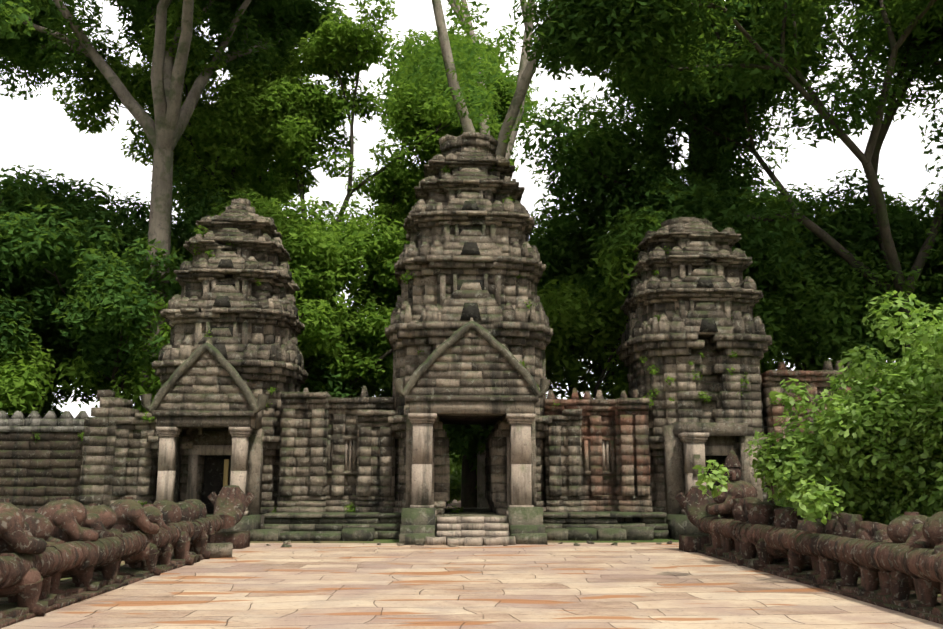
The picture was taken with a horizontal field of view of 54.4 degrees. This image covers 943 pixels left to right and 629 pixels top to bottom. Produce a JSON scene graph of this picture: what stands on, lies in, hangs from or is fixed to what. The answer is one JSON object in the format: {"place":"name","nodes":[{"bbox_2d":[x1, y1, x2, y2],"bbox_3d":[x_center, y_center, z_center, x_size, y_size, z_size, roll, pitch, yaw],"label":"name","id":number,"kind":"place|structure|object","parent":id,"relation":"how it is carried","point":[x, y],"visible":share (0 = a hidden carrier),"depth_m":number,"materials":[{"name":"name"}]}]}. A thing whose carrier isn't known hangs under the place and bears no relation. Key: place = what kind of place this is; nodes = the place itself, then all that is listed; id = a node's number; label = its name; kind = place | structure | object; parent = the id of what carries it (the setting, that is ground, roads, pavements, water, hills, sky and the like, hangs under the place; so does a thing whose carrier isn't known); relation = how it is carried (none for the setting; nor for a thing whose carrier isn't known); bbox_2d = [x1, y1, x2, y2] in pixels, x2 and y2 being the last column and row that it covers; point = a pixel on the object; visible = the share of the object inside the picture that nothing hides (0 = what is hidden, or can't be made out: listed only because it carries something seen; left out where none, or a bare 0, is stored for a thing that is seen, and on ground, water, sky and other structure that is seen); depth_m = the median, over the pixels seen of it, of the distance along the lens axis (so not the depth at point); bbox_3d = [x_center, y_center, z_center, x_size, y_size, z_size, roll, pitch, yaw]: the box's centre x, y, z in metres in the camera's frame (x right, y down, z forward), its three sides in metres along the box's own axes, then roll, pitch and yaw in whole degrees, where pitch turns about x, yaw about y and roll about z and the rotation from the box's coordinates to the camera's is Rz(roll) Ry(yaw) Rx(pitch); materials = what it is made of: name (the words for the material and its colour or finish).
{"place":"outdoors","nodes":[
{"label":"outdoors","id":0,"kind":"place"},
{"bbox_2d":[0,0,42,39],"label":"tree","id":1,"kind":"object","parent":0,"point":[19,9],"visible":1,"depth_m":23.78,"materials":[{"name":"green plant"}]},
{"bbox_2d":[80,202,392,412],"bbox_3d":[-10.980,2.626,45.956,15.931,15.670,16.576,0,-10,-2],"label":"tree","id":2,"kind":"object","parent":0,"point":[307,338],"depth_m":41.31,"materials":[{"name":"green plant"}]},
{"bbox_2d":[305,286,493,487],"bbox_3d":[-3.095,5.049,49.500,13.222,12.155,14.682,0,-10,-2],"label":"tree","id":3,"kind":"object","parent":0,"point":[456,433],"depth_m":44.95,"materials":[{"name":"green plant"}]},
{"bbox_2d":[201,343,722,512],"bbox_3d":[-0.253,4.374,34.670,21.200,6.050,5.540,0,-10,-2],"label":"gate interior","id":4,"kind":"object","parent":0,"point":[213,472],"depth_m":33.28,"materials":[{"name":"black stone"}]},
{"bbox_2d":[0,0,942,417],"bbox_3d":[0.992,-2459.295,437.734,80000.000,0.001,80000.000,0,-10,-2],"label":"sky","id":5,"kind":"structure","parent":0,"point":[44,132],"depth_m":6916.81,"materials":[{"name":"white"}]},
{"bbox_2d":[156,413,803,545],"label":"gate pillars","id":6,"kind":"structure","parent":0,"point":[472,531],"depth_m":30.82,"materials":[{"name":"grey stone"}]},
{"bbox_2d":[38,486,940,596],"bbox_3d":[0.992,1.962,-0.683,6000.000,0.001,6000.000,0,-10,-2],"label":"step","id":7,"kind":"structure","parent":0,"point":[548,541],"depth_m":30.00,"materials":[{"name":"grey stone"}]},
{"bbox_2d":[3,329,67,477],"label":"tree","id":8,"kind":"object","parent":7,"relation":"on","point":[47,406],"visible":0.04,"depth_m":46.34,"materials":[{"name":"green plant"}]},
{"bbox_2d":[0,432,87,512],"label":"laterite wall","id":9,"kind":"structure","parent":7,"relation":"on","point":[52,461],"depth_m":34.90,"materials":[{"name":"grey stone"}]},
{"bbox_2d":[0,410,88,431],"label":"crest wall","id":10,"kind":"structure","parent":9,"relation":"on","point":[35,421],"depth_m":35.42,"materials":[{"name":"stone"}]},
{"bbox_2d":[0,328,103,414],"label":"tree","id":11,"kind":"object","parent":7,"relation":"on","point":[21,382],"depth_m":38.56,"materials":[{"name":"green plant"}]},
{"bbox_2d":[0,203,113,416],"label":"tree","id":12,"kind":"object","parent":7,"relation":"on","point":[13,323],"depth_m":40.12,"materials":[{"name":"green plant"}]},
{"bbox_2d":[0,164,128,407],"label":"tree","id":13,"kind":"object","parent":7,"relation":"on","point":[65,188],"depth_m":46.27,"materials":[{"name":"green plant"}]},
{"bbox_2d":[0,162,170,477],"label":"tree","id":14,"kind":"object","parent":7,"relation":"on","point":[52,221],"depth_m":41.38,"materials":[{"name":"green plant"}]},
{"bbox_2d":[0,165,262,405],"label":"tree","id":15,"kind":"object","parent":7,"relation":"on","point":[181,234],"depth_m":46.95,"materials":[{"name":"green plant"}]},
{"bbox_2d":[0,0,370,412],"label":"giant tree","id":16,"kind":"object","parent":7,"relation":"on","point":[274,18],"depth_m":46.05,"materials":[{"name":"grey plant"}]},
{"bbox_2d":[11,235,360,402],"bbox_3d":[-13.417,3.336,42.012,17.139,12.892,12.302,0,-10,-2],"label":"tree","id":17,"kind":"object","parent":7,"relation":"on","point":[124,302],"depth_m":39.55,"materials":[{"name":"green plant"}]},
{"bbox_2d":[52,0,527,369],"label":"tree","id":18,"kind":"object","parent":7,"relation":"on","point":[277,126],"depth_m":47.42,"materials":[{"name":"green plant"}]},
{"bbox_2d":[177,188,461,466],"bbox_3d":[-6.795,2.183,51.339,20.130,18.432,17.921,0,-10,-2],"label":"tree","id":19,"kind":"object","parent":7,"relation":"on","point":[389,240],"depth_m":46.17,"materials":[{"name":"green plant"}]},
{"bbox_2d":[255,200,403,485],"bbox_3d":[-7.290,3.314,48.771,18.727,15.326,19.233,0,-10,-2],"label":"tree","id":20,"kind":"object","parent":7,"relation":"on","point":[336,271],"depth_m":43.19,"materials":[{"name":"green plant"}]},
{"bbox_2d":[352,470,461,504],"bbox_3d":[-3.734,9.480,54.682,7.794,5.222,6.925,0,-10,-2],"label":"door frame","id":21,"kind":"object","parent":7,"relation":"on","point":[455,487],"depth_m":54.62,"materials":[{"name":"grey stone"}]},
{"bbox_2d":[79,132,773,528],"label":"gate towers","id":22,"kind":"structure","parent":7,"relation":"on","point":[295,430],"depth_m":33.52,"materials":[{"name":"grey stone"}]},
{"bbox_2d":[223,459,228,485],"bbox_3d":[-8.733,6.101,32.532,0.160,1.900,0.050,0,-10,-2],"label":"plank door","id":23,"kind":"structure","parent":22,"relation":"attached to","point":[226,471],"depth_m":32.59,"materials":[{"name":"brown wood"}]},
{"bbox_2d":[140,321,550,414],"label":"pediment frames","id":24,"kind":"structure","parent":22,"relation":"attached to","point":[244,388],"depth_m":31.24,"materials":[{"name":"stone"}]},
{"bbox_2d":[31,165,797,512],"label":"small plants","id":25,"kind":"object","parent":22,"relation":"on","point":[405,277],"visible":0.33,"depth_m":33.73,"materials":[{"name":"green plant"}]},
{"bbox_2d":[203,201,717,430],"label":"false doors","id":26,"kind":"structure","parent":22,"relation":"in","point":[470,310],"depth_m":33.64,"materials":[{"name":"stone"}]},
{"bbox_2d":[446,500,460,507],"bbox_3d":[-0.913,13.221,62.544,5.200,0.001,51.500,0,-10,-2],"label":"rubble","id":27,"kind":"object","parent":7,"relation":"on","point":[455,504],"depth_m":71.44,"materials":[{"name":"grey stone"}]},
{"bbox_2d":[447,445,461,504],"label":"tree","id":28,"kind":"object","parent":7,"relation":"on","point":[456,468],"depth_m":67.09,"materials":[{"name":"green plant"}]},
{"bbox_2d":[368,0,541,507],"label":"tree","id":29,"kind":"object","parent":7,"relation":"on","point":[466,54],"depth_m":46.55,"materials":[{"name":"green plant"}]},
{"bbox_2d":[450,450,461,473],"bbox_3d":[3.612,9.856,63.089,10.977,7.431,10.569,0,-10,-2],"label":"bush crown","id":30,"kind":"object","parent":7,"relation":"on","point":[453,467],"depth_m":62.69},
{"bbox_2d":[1,542,942,628],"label":"paved causeway","id":31,"kind":"structure","parent":7,"relation":"on","point":[652,585],"depth_m":16.29,"materials":[{"name":"beige stone"}]},
{"bbox_2d":[0,503,249,628],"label":"balustrade bases","id":32,"kind":"object","parent":31,"relation":"on","point":[11,613],"visible":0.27,"depth_m":16.89,"materials":[{"name":"stone"}]},
{"bbox_2d":[0,485,254,616],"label":"stone balustrade","id":33,"kind":"object","parent":31,"relation":"on","point":[46,548],"visible":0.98,"depth_m":16.68,"materials":[{"name":"stone"}]},
{"bbox_2d":[675,450,942,616],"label":"stone balustrade","id":34,"kind":"object","parent":31,"relation":"on","point":[900,558],"visible":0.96,"depth_m":17.44,"materials":[{"name":"stone"}]},
{"bbox_2d":[679,498,942,624],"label":"balustrade bases","id":35,"kind":"object","parent":31,"relation":"on","point":[692,542],"visible":0.46,"depth_m":17.87,"materials":[{"name":"stone"}]},
{"bbox_2d":[206,540,776,567],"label":"loose blocks","id":36,"kind":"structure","parent":7,"relation":"on","point":[221,550],"depth_m":23.89,"materials":[{"name":"stone"}]},
{"bbox_2d":[432,0,556,507],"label":"tall tree","id":37,"kind":"object","parent":7,"relation":"on","point":[525,75],"visible":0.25,"depth_m":44.79,"materials":[{"name":"grey plant"}]},
{"bbox_2d":[206,507,867,544],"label":"gate plinth","id":38,"kind":"structure","parent":7,"relation":"on","point":[527,526],"depth_m":30.63,"materials":[{"name":"grey stone"}]},
{"bbox_2d":[537,238,640,399],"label":"tree","id":39,"kind":"object","parent":7,"relation":"on","point":[579,323],"depth_m":39.86,"materials":[{"name":"green plant"}]},
{"bbox_2d":[443,154,810,460],"bbox_3d":[8.576,1.110,49.058,25.301,19.764,22.022,0,-10,-2],"label":"tree","id":40,"kind":"object","parent":7,"relation":"on","point":[750,247],"depth_m":41.06,"materials":[{"name":"green plant"}]},
{"bbox_2d":[528,197,783,391],"bbox_3d":[6.916,1.446,44.544,16.605,17.520,15.183,0,-10,-2],"label":"tree","id":41,"kind":"object","parent":7,"relation":"on","point":[572,258],"depth_m":43.53,"materials":[{"name":"green plant"}]},
{"bbox_2d":[689,48,702,191],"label":"tree","id":42,"kind":"object","parent":7,"relation":"on","point":[693,143],"depth_m":47.51,"materials":[{"name":"green plant"}]},
{"bbox_2d":[608,13,753,196],"bbox_3d":[11.100,-7.299,47.001,7.854,19.187,5.010,0,-10,-2],"label":"tree","id":43,"kind":"object","parent":42,"relation":"attached to","point":[667,156],"visible":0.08,"depth_m":46.53,"materials":[{"name":"green plant"}]},
{"bbox_2d":[502,0,942,361],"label":"tall tree","id":44,"kind":"object","parent":7,"relation":"on","point":[623,34],"depth_m":40.13,"materials":[{"name":"green plant"}]},
{"bbox_2d":[692,303,942,571],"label":"bush","id":45,"kind":"object","parent":7,"relation":"on","point":[833,470],"depth_m":19.35,"materials":[{"name":"green plant"}]},
{"bbox_2d":[779,177,942,359],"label":"tree","id":46,"kind":"object","parent":7,"relation":"on","point":[934,203],"depth_m":41.70,"materials":[{"name":"green plant"}]},
{"bbox_2d":[780,294,941,390],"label":"tree","id":47,"kind":"object","parent":7,"relation":"on","point":[894,355],"depth_m":41.45,"materials":[{"name":"green plant"}]},
{"bbox_2d":[843,290,942,524],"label":"shrub","id":48,"kind":"object","parent":7,"relation":"on","point":[914,388],"depth_m":18.86,"materials":[{"name":"green plant"}]},
{"bbox_2d":[544,360,881,511],"bbox_3d":[14.336,4.537,34.379,23.270,5.664,2.354,0,-10,-2],"label":"gate gallery","id":49,"kind":"object","parent":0,"point":[620,424],"visible":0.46,"depth_m":33.50,"materials":[{"name":"grey stone"}]},
{"bbox_2d":[743,213,942,499],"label":"tree","id":50,"kind":"object","parent":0,"point":[773,323],"depth_m":41.94,"materials":[{"name":"green plant"}]},
{"bbox_2d":[763,169,942,369],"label":"tree","id":51,"kind":"object","parent":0,"point":[859,218],"depth_m":44.01,"materials":[{"name":"green plant"}]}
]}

